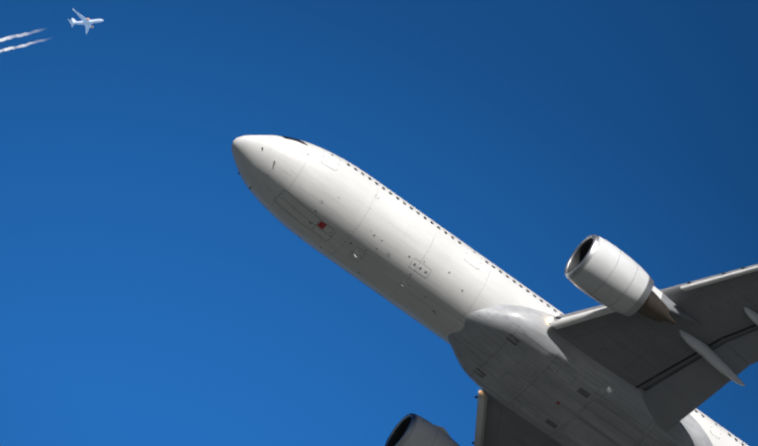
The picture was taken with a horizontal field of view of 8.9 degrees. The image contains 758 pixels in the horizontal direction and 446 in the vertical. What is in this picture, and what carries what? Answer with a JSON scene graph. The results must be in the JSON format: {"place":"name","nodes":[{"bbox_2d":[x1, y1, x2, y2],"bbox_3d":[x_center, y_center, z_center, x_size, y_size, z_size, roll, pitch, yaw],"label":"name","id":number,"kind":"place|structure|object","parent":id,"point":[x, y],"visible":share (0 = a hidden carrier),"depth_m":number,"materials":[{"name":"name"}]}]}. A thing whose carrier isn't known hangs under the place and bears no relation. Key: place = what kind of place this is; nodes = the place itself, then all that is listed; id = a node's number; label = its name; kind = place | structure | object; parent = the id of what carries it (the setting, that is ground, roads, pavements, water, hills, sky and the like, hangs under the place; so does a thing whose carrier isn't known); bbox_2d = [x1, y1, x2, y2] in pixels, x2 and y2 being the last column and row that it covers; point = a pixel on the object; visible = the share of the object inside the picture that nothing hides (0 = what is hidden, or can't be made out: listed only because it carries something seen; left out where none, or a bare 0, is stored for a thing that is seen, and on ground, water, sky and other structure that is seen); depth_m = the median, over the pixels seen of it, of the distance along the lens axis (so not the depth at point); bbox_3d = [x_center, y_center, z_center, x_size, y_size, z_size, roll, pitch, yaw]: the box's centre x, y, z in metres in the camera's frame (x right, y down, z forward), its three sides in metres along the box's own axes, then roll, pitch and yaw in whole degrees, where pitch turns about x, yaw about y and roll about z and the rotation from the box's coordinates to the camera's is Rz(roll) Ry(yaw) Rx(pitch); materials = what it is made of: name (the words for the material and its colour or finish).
{"place":"outdoors","nodes":[
{"label":"outdoors","id":0,"kind":"place"},
{"bbox_2d":[0,34,26,41],"bbox_3d":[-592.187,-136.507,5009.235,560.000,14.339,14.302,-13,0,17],"label":"contrail","id":1,"kind":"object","parent":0,"point":[6,38],"depth_m":4942.48,"materials":[{"name":"white"}]},
{"bbox_2d":[0,42,31,51],"bbox_3d":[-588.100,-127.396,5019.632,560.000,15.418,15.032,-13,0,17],"label":"contrail","id":2,"kind":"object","parent":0,"point":[10,48],"depth_m":4952.82,"materials":[{"name":"white"}]},
{"bbox_2d":[68,9,103,33],"bbox_3d":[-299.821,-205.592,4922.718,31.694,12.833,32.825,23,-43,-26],"label":"airplane","id":3,"kind":"object","parent":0,"point":[87,22],"visible":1,"depth_m":4919.47,"materials":[{"name":"grey paint"}]},
{"bbox_2d":[0,0,757,445],"label":"sky","id":4,"kind":"structure","parent":0,"point":[148,296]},
{"bbox_2d":[231,135,757,445],"bbox_3d":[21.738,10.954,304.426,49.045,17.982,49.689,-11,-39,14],"label":"airliner","id":5,"kind":"object","parent":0,"point":[637,358],"visible":1,"depth_m":298.18,"materials":[{"name":"white paint"}]}
]}

